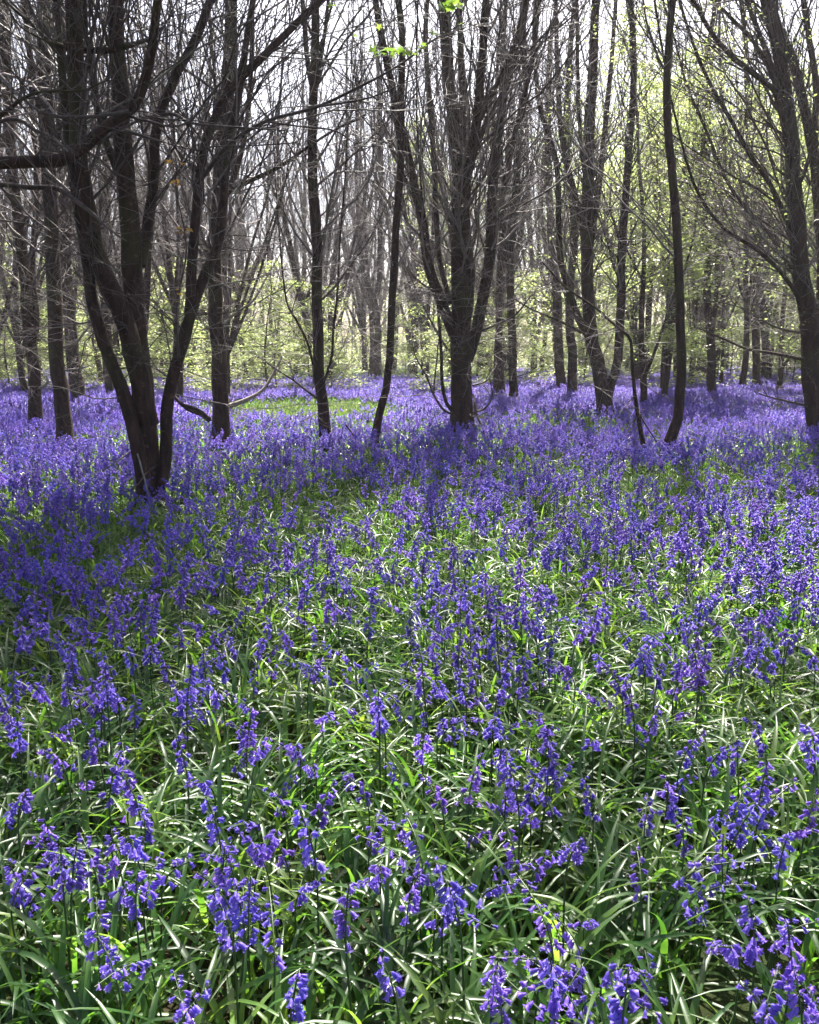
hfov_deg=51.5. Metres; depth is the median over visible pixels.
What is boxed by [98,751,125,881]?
bluebell
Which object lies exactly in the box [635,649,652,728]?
bluebell
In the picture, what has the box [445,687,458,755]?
bluebell
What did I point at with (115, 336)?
multi stemmed tree
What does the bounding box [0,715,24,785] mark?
bluebell
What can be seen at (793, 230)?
multi stemmed tree
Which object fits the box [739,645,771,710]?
bluebell
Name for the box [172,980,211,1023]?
bluebell
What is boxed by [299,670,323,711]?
bluebell
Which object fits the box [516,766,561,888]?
bluebell
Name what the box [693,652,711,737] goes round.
bluebell
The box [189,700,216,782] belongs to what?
bluebell
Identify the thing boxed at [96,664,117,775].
bluebell
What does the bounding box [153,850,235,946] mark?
bluebell
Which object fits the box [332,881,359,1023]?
bluebell
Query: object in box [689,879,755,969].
bluebell
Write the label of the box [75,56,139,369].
forked tree
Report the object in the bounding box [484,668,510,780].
bluebell
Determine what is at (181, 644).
bluebell
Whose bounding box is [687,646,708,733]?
bluebell
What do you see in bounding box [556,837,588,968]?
bluebell
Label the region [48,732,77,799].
bluebell
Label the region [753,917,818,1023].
bluebell
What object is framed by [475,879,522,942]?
bluebell
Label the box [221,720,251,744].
bluebell
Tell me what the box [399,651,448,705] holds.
bluebell
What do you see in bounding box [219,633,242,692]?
bluebell
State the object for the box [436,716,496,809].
bluebell
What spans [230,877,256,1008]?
bluebell
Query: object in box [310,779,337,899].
bluebell
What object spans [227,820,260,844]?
bluebell
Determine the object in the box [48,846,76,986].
bluebell
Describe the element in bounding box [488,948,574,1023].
bluebell
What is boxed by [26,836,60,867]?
bluebell
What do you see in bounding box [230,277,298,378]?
leafy sapling
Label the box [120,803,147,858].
bluebell
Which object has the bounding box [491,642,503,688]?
bluebell
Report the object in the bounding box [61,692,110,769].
bluebell
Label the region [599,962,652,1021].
bluebell
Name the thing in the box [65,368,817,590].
grass
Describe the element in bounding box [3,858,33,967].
bluebell
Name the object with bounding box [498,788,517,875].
bluebell
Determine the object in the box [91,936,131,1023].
bluebell
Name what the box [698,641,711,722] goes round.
bluebell
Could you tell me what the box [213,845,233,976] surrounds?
bluebell
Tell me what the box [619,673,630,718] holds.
bluebell
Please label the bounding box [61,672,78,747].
bluebell
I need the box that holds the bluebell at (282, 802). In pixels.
[262,786,291,874]
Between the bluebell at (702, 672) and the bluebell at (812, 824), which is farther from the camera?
the bluebell at (702, 672)
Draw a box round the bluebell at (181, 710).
[169,684,185,762]
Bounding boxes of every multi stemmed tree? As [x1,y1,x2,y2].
[0,0,44,356]
[0,0,548,518]
[0,18,55,356]
[0,23,106,393]
[1,0,222,364]
[3,0,204,365]
[105,1,269,376]
[111,38,210,336]
[126,0,247,367]
[131,32,252,368]
[132,0,339,402]
[135,59,273,374]
[192,0,733,441]
[204,41,301,365]
[243,81,387,372]
[254,79,415,372]
[255,62,365,372]
[260,1,400,373]
[339,11,561,375]
[341,48,465,367]
[396,30,532,302]
[412,15,555,381]
[471,7,637,375]
[531,23,687,370]
[540,0,818,448]
[579,25,680,366]
[658,7,818,377]
[662,2,815,382]
[750,12,818,322]
[762,37,807,359]
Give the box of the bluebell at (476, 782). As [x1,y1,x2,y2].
[460,753,486,868]
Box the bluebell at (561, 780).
[551,761,572,832]
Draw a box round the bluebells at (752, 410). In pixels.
[0,366,818,1023]
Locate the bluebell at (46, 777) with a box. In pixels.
[27,771,61,825]
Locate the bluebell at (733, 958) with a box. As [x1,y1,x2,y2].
[705,939,742,1023]
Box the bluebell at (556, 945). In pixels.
[510,873,566,1023]
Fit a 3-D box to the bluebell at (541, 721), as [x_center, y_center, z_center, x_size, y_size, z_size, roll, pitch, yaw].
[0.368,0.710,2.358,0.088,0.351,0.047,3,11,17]
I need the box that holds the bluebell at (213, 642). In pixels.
[207,629,219,693]
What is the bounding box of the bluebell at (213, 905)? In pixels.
[206,887,249,1023]
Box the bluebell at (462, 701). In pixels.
[454,668,473,768]
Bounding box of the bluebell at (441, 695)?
[430,679,449,785]
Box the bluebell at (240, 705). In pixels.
[224,690,255,765]
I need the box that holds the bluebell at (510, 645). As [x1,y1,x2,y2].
[505,629,516,690]
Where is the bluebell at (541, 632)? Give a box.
[534,612,545,680]
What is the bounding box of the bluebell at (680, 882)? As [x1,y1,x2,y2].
[668,856,759,945]
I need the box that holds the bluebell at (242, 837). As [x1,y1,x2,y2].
[225,826,251,899]
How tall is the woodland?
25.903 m
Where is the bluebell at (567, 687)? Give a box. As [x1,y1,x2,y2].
[559,665,571,733]
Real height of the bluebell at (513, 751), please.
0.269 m
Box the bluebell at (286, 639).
[277,629,301,715]
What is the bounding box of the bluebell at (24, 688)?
[18,667,34,716]
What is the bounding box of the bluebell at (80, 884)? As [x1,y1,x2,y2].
[59,845,87,1007]
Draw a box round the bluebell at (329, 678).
[314,663,336,735]
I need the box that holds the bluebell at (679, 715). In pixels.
[666,711,689,757]
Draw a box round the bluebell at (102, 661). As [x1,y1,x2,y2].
[85,648,117,738]
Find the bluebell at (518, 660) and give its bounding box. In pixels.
[506,649,532,724]
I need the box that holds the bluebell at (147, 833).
[135,807,154,920]
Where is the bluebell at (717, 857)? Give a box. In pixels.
[710,833,732,974]
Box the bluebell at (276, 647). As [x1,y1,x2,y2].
[263,641,288,703]
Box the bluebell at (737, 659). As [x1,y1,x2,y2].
[732,657,757,714]
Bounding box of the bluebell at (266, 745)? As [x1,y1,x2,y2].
[248,737,272,835]
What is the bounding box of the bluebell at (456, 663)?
[452,637,465,726]
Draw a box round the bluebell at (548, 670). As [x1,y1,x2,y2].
[533,655,551,697]
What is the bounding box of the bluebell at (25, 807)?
[7,789,34,908]
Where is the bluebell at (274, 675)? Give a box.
[266,670,277,731]
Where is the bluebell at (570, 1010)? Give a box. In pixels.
[519,954,592,1023]
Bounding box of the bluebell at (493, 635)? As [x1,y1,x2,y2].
[490,615,504,688]
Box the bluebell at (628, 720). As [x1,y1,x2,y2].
[620,683,642,825]
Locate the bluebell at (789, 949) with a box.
[774,916,805,1023]
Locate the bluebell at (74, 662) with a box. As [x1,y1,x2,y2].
[64,648,79,730]
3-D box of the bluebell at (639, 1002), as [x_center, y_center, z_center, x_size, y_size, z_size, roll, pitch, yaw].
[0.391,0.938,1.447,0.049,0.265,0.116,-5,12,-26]
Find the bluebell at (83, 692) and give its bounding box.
[70,690,125,762]
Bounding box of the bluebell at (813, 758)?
[798,740,818,812]
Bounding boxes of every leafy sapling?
[0,234,20,382]
[0,261,44,383]
[0,277,45,374]
[0,281,101,388]
[0,299,16,379]
[0,330,15,374]
[9,257,129,391]
[36,268,101,381]
[41,332,98,379]
[73,269,158,375]
[113,266,247,397]
[118,277,211,390]
[123,250,210,388]
[149,284,209,379]
[152,304,202,374]
[183,286,269,385]
[192,248,306,390]
[193,296,241,373]
[204,289,261,374]
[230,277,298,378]
[231,292,303,387]
[234,320,295,377]
[234,326,290,377]
[268,275,339,377]
[268,300,311,377]
[271,272,378,388]
[281,325,307,373]
[302,337,362,390]
[323,323,354,374]
[324,311,361,374]
[350,330,386,367]
[363,293,411,369]
[383,335,420,374]
[394,264,488,394]
[400,318,448,376]
[418,318,447,370]
[422,341,483,385]
[435,269,494,376]
[443,288,494,375]
[471,258,549,381]
[474,270,584,388]
[477,309,554,381]
[522,340,552,368]
[524,234,630,382]
[527,285,610,385]
[538,299,605,376]
[545,331,590,370]
[582,330,632,375]
[599,317,623,365]
[602,315,630,369]
[612,334,659,377]
[620,332,661,371]
[622,296,689,371]
[639,317,721,389]
[650,351,689,371]
[657,269,752,385]
[688,319,730,371]
[706,292,777,374]
[724,289,742,352]
[732,286,796,374]
[741,304,800,375]
[749,309,799,373]
[750,295,800,385]
[774,318,800,381]
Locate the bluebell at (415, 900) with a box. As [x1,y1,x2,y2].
[398,868,425,1007]
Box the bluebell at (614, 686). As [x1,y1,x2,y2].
[600,664,628,752]
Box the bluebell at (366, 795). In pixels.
[341,772,370,869]
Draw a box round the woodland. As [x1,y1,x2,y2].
[0,6,812,369]
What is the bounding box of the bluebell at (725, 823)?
[715,813,740,930]
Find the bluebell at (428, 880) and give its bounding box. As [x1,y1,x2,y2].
[397,859,435,941]
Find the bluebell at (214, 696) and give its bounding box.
[197,678,231,783]
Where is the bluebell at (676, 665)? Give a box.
[670,658,687,735]
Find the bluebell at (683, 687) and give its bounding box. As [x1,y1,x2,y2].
[665,683,704,731]
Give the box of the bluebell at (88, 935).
[83,897,114,1023]
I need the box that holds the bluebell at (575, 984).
[569,966,585,1020]
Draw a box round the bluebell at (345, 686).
[342,669,352,724]
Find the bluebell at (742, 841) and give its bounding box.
[712,796,767,957]
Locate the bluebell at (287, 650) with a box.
[284,636,294,691]
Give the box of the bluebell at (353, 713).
[347,708,357,767]
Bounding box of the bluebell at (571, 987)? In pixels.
[556,962,586,1022]
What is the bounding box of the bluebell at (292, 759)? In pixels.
[275,742,307,826]
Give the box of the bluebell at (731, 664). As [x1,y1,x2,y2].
[722,653,750,695]
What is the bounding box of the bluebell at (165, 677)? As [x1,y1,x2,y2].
[157,652,176,739]
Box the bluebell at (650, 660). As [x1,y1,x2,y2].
[638,649,654,716]
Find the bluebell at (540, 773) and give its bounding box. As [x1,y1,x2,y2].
[526,755,550,860]
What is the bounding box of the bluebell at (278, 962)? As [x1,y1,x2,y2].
[260,886,286,1023]
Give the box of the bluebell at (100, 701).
[97,683,115,771]
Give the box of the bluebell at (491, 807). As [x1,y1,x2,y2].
[454,798,508,860]
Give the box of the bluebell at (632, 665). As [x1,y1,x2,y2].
[628,650,647,705]
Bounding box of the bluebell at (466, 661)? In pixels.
[436,650,482,737]
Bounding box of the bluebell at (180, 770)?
[171,735,193,870]
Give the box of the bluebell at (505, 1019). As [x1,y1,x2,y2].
[489,970,511,1023]
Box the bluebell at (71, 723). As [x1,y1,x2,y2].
[60,718,86,766]
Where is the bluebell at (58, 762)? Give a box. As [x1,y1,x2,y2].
[37,748,78,851]
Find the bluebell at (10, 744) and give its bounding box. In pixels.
[7,741,25,795]
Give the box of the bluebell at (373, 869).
[367,863,391,936]
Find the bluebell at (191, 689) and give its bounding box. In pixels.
[175,664,198,808]
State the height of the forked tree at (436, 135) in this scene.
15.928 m
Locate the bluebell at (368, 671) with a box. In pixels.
[358,662,378,723]
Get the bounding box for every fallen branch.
[173,399,220,423]
[227,355,306,421]
[326,414,377,436]
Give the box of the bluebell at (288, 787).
[278,774,298,856]
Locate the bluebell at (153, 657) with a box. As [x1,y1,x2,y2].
[141,645,159,749]
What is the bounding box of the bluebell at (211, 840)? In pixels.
[200,795,226,924]
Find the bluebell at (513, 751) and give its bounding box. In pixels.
[488,747,531,800]
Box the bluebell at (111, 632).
[106,613,122,712]
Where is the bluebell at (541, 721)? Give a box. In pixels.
[527,709,553,785]
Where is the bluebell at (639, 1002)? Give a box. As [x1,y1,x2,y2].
[621,997,661,1023]
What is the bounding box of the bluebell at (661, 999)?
[637,950,667,1023]
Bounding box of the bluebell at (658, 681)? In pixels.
[649,662,666,716]
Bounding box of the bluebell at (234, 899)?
[222,858,256,1023]
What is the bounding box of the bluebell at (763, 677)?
[741,661,770,725]
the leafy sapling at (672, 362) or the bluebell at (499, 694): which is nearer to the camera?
the bluebell at (499, 694)
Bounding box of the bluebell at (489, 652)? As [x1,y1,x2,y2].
[480,635,492,672]
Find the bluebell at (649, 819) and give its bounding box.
[637,793,655,909]
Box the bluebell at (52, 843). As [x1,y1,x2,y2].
[38,818,58,941]
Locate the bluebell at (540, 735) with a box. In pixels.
[536,726,560,808]
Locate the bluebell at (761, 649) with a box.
[749,631,765,730]
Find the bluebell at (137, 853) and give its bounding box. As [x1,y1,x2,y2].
[118,834,157,957]
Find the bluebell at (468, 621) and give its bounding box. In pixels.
[461,593,474,657]
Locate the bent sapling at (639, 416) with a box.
[396,100,668,461]
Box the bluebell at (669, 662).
[668,651,679,739]
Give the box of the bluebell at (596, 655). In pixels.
[592,653,606,712]
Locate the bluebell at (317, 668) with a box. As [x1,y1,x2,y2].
[307,653,331,734]
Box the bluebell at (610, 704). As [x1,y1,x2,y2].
[588,696,617,733]
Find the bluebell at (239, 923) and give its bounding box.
[224,898,246,969]
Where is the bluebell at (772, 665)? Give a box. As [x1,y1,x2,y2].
[759,653,776,709]
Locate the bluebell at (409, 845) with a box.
[401,812,430,941]
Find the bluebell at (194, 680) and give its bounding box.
[190,666,199,690]
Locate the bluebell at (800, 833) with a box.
[777,827,818,914]
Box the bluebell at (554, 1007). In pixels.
[537,946,568,1021]
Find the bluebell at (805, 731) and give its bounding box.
[799,723,818,844]
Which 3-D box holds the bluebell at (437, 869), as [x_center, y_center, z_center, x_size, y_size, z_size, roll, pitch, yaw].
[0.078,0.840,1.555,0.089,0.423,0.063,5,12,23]
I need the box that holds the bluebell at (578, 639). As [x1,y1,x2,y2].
[570,625,590,666]
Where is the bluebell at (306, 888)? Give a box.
[286,877,325,965]
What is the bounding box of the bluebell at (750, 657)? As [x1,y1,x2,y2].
[740,639,768,727]
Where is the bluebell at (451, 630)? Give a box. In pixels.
[440,622,457,660]
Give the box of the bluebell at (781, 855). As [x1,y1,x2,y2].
[769,830,795,985]
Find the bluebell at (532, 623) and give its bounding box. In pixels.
[521,607,540,706]
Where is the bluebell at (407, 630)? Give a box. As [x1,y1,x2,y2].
[405,613,414,684]
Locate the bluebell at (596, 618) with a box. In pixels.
[585,604,602,671]
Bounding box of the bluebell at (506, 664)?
[501,652,513,721]
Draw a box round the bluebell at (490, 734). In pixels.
[481,718,503,820]
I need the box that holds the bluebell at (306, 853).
[291,804,328,1006]
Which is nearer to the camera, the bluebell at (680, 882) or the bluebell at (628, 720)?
the bluebell at (680, 882)
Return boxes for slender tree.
[1,11,120,340]
[51,1,240,356]
[95,41,242,352]
[130,0,524,452]
[187,69,323,368]
[198,0,377,325]
[209,41,321,369]
[298,0,480,377]
[300,1,475,379]
[322,49,407,333]
[369,6,450,346]
[385,30,493,292]
[396,0,818,463]
[442,0,562,394]
[453,21,505,368]
[491,14,628,372]
[685,33,807,382]
[703,144,805,368]
[727,10,790,342]
[740,54,807,372]
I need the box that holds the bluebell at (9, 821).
[3,799,18,896]
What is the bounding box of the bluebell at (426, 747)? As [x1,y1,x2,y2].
[413,733,433,842]
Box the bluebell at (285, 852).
[263,833,295,917]
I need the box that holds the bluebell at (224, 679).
[216,652,229,726]
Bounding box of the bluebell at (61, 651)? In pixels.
[53,630,72,699]
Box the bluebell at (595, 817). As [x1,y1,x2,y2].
[579,776,601,884]
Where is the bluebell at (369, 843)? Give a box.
[366,809,384,935]
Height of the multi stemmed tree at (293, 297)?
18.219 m
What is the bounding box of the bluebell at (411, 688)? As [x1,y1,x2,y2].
[389,677,431,743]
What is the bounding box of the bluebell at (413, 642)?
[398,634,421,681]
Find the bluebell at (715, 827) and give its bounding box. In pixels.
[703,807,732,906]
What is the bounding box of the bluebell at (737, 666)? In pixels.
[725,657,759,709]
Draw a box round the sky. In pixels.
[0,0,818,361]
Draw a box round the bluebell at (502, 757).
[492,748,507,774]
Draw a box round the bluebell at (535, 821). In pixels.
[520,816,540,880]
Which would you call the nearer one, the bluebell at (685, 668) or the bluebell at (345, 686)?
the bluebell at (685, 668)
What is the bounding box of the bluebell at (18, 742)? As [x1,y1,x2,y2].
[8,717,29,828]
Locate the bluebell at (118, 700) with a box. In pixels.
[109,696,126,769]
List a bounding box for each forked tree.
[0,10,38,322]
[11,0,155,387]
[37,0,218,381]
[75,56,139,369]
[125,1,220,379]
[152,2,224,376]
[285,0,418,380]
[344,2,447,374]
[366,50,466,373]
[386,0,520,300]
[386,0,737,420]
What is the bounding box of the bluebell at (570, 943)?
[542,904,583,1018]
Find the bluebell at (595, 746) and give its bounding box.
[581,738,601,799]
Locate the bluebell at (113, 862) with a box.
[104,827,138,972]
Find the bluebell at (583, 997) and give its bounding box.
[576,991,605,1020]
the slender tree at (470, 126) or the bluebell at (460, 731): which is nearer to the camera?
the bluebell at (460, 731)
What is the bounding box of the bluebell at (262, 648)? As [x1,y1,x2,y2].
[253,635,271,720]
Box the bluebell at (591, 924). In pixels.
[571,918,598,994]
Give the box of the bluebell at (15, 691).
[5,670,21,787]
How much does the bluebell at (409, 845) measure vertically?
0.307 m
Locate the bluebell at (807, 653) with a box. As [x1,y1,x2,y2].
[800,646,818,716]
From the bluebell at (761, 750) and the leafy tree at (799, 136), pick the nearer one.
the bluebell at (761, 750)
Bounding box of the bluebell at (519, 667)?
[514,650,533,735]
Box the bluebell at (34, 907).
[21,885,51,992]
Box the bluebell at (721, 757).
[693,739,740,858]
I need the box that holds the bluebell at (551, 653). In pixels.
[538,625,559,718]
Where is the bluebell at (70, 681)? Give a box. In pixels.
[66,653,87,748]
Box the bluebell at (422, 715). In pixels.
[419,711,427,757]
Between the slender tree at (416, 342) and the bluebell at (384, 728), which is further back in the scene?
the slender tree at (416, 342)
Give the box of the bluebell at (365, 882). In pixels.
[357,877,383,894]
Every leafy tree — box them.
[390,103,489,376]
[447,137,514,367]
[521,0,757,403]
[522,135,581,365]
[533,117,629,369]
[540,165,628,339]
[562,66,732,356]
[568,79,694,366]
[568,185,663,354]
[576,0,758,389]
[597,168,653,325]
[601,33,779,396]
[605,137,752,378]
[607,73,701,373]
[657,129,726,346]
[690,71,758,349]
[716,198,743,366]
[727,170,769,369]
[731,64,816,390]
[733,138,816,369]
[735,48,811,374]
[737,74,818,354]
[747,31,818,279]
[756,148,816,289]
[768,71,811,243]
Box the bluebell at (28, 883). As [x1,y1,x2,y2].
[10,852,53,1006]
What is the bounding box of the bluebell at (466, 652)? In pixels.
[449,651,470,690]
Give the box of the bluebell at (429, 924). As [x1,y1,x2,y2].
[424,909,498,997]
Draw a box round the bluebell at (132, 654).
[118,643,138,746]
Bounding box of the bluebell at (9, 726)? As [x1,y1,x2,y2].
[0,691,22,812]
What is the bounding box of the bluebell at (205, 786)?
[183,780,215,876]
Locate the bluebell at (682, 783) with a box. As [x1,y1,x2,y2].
[670,774,697,848]
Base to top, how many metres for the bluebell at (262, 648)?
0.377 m
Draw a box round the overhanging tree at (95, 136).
[0,0,362,294]
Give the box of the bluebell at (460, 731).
[444,728,486,787]
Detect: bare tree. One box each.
[0,0,276,455]
[0,4,307,407]
[0,50,37,299]
[1,0,385,454]
[1,3,180,401]
[2,0,87,373]
[2,48,73,372]
[13,0,190,394]
[28,145,141,384]
[37,38,167,304]
[52,1,237,399]
[88,35,250,287]
[96,26,203,370]
[112,76,174,312]
[142,2,345,380]
[162,52,265,370]
[188,64,278,364]
[211,40,277,373]
[215,2,383,384]
[250,14,354,376]
[283,24,392,347]
[298,22,404,376]
[299,4,437,376]
[319,38,438,373]
[385,0,620,398]
[400,0,597,393]
[415,1,525,299]
[422,33,554,317]
[426,0,683,392]
[443,28,545,372]
[454,0,626,389]
[503,5,638,374]
[516,64,606,372]
[539,46,673,373]
[576,0,757,379]
[609,0,798,402]
[645,9,771,376]
[652,2,776,374]
[660,5,800,387]
[664,0,816,385]
[691,43,816,378]
[729,12,810,371]
[738,32,804,343]
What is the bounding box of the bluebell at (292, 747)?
[284,743,302,837]
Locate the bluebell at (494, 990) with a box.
[480,956,507,1022]
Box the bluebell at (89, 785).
[78,780,98,839]
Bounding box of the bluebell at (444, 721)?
[436,717,464,796]
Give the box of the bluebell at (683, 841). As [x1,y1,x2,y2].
[673,808,693,949]
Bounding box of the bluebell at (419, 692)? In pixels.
[414,661,431,773]
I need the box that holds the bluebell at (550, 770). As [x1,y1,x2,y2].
[538,731,559,855]
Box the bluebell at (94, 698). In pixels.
[77,676,107,760]
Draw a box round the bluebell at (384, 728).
[368,689,390,837]
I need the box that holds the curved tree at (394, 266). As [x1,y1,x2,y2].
[267,0,544,455]
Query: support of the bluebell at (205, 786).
on the ground at (724, 1000)
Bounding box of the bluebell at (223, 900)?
[193,869,239,998]
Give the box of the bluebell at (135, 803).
[109,767,147,916]
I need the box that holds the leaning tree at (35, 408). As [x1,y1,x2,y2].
[0,0,153,436]
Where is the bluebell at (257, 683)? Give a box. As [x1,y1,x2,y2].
[248,662,259,748]
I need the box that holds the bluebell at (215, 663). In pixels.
[198,651,226,735]
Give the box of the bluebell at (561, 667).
[540,656,575,747]
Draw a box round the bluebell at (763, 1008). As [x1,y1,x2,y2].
[753,963,787,1023]
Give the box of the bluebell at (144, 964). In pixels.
[94,958,163,1023]
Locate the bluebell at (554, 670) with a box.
[542,662,559,700]
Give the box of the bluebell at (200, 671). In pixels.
[198,651,212,721]
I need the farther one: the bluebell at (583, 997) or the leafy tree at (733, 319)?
the leafy tree at (733, 319)
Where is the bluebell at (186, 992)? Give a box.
[168,969,195,1023]
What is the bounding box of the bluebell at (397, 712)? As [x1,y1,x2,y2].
[388,694,412,750]
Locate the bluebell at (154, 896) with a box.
[142,852,164,988]
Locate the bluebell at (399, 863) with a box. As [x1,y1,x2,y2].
[355,834,427,972]
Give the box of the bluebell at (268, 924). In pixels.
[240,894,278,950]
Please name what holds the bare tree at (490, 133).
on the ground at (724, 1000)
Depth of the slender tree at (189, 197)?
20.86 m
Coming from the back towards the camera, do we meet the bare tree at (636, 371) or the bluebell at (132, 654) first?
the bare tree at (636, 371)
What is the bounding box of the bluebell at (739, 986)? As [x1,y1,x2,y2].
[735,979,768,1023]
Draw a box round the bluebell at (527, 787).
[512,776,540,914]
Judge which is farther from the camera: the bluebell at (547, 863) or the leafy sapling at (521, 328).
the leafy sapling at (521, 328)
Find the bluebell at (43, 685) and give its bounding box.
[37,674,51,717]
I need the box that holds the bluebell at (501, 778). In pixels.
[495,749,516,884]
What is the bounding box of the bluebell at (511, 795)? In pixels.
[500,758,531,934]
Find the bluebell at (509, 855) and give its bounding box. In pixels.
[500,827,528,931]
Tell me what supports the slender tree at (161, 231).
on the ground at (724, 1000)
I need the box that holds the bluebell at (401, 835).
[384,817,412,905]
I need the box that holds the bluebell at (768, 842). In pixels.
[750,830,773,932]
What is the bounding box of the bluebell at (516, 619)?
[512,598,527,670]
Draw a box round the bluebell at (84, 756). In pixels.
[70,740,106,839]
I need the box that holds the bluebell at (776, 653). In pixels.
[762,637,785,703]
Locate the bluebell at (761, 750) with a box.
[742,716,767,828]
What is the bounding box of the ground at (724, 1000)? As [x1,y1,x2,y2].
[0,362,818,1023]
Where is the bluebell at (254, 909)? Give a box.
[237,877,259,1023]
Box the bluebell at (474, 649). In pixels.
[469,624,486,714]
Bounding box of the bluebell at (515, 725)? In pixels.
[500,719,541,753]
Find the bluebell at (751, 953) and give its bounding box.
[736,894,767,1023]
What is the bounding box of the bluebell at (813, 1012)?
[788,973,818,1023]
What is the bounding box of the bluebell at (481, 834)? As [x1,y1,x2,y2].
[466,830,501,908]
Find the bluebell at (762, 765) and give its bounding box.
[757,761,768,778]
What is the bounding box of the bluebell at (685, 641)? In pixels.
[678,617,694,709]
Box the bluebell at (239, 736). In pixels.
[236,732,245,780]
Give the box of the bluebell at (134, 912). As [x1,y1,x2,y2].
[124,870,147,1003]
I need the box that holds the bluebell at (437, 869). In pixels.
[432,856,467,1023]
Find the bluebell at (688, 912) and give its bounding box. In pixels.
[677,885,705,982]
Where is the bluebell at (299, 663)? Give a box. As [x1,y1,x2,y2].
[274,660,321,736]
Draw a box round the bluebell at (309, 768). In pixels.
[302,764,319,825]
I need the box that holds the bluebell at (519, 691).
[506,687,528,731]
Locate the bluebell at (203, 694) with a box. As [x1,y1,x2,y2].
[181,687,210,717]
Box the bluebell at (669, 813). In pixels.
[651,774,678,899]
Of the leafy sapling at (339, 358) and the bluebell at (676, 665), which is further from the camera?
the leafy sapling at (339, 358)
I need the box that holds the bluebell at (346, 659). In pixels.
[311,644,361,697]
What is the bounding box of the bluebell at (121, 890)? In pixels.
[108,881,131,962]
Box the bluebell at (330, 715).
[314,711,338,799]
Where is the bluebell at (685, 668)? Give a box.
[676,664,703,732]
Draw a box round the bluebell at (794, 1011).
[783,964,816,1023]
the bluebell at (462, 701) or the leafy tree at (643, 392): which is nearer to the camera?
the bluebell at (462, 701)
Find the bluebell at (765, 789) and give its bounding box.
[746,761,773,916]
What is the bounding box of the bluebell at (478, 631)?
[455,622,485,671]
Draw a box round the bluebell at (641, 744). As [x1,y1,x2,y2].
[630,725,654,795]
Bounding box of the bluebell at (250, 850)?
[240,831,282,978]
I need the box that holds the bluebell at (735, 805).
[726,782,752,911]
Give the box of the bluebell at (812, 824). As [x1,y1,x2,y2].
[790,788,818,919]
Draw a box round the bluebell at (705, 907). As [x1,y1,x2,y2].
[693,905,708,992]
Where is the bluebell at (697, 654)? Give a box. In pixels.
[691,648,706,740]
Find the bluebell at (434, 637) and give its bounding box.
[425,632,443,694]
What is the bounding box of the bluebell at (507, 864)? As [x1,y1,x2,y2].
[491,859,535,921]
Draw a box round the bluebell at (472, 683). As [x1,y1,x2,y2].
[467,660,483,742]
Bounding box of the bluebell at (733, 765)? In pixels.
[729,743,746,856]
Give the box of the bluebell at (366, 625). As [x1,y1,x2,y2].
[361,607,375,689]
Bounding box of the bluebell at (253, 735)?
[236,707,258,821]
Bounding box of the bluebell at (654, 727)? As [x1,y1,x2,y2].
[642,705,662,804]
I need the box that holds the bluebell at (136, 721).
[127,694,141,791]
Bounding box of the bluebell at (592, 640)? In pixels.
[586,616,597,672]
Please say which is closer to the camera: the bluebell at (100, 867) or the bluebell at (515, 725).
the bluebell at (100, 867)
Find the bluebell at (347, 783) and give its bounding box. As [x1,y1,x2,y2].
[342,772,351,819]
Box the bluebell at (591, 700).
[574,688,601,731]
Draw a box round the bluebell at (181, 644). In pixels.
[173,624,185,697]
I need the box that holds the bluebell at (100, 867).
[77,832,106,935]
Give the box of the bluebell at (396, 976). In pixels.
[374,948,405,1023]
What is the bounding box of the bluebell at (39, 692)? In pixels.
[26,681,65,792]
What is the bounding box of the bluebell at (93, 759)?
[88,725,117,849]
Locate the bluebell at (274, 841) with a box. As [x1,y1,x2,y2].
[250,828,280,952]
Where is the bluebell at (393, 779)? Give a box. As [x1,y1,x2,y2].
[383,762,408,845]
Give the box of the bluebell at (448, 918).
[439,883,476,1007]
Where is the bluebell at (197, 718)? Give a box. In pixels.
[175,705,220,793]
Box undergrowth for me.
[2,275,779,370]
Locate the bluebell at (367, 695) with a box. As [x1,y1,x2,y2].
[363,692,388,826]
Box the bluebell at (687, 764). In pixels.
[667,730,706,847]
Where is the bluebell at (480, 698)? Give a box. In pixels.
[468,695,487,745]
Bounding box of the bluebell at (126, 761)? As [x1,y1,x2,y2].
[117,742,134,870]
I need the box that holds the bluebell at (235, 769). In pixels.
[231,744,261,837]
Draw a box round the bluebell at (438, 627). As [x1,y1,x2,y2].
[432,603,446,675]
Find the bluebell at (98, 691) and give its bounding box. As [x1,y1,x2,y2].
[79,685,123,734]
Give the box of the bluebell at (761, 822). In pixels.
[739,777,799,912]
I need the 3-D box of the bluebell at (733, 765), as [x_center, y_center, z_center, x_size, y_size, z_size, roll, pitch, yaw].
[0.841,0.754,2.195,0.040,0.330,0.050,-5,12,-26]
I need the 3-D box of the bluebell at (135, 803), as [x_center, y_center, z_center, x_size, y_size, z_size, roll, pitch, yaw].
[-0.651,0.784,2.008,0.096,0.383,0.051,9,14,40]
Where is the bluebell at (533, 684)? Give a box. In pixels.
[517,679,550,721]
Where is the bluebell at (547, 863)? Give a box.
[528,843,571,967]
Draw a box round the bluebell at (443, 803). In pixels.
[418,773,447,897]
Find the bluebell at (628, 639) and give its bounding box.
[617,631,630,692]
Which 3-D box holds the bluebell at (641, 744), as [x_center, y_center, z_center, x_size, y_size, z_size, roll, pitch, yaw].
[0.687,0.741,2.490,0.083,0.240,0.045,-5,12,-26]
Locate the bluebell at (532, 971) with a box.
[528,961,556,1023]
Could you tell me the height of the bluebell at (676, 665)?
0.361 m
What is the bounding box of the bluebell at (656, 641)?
[648,629,675,705]
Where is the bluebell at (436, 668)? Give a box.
[429,645,441,741]
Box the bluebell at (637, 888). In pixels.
[625,845,650,986]

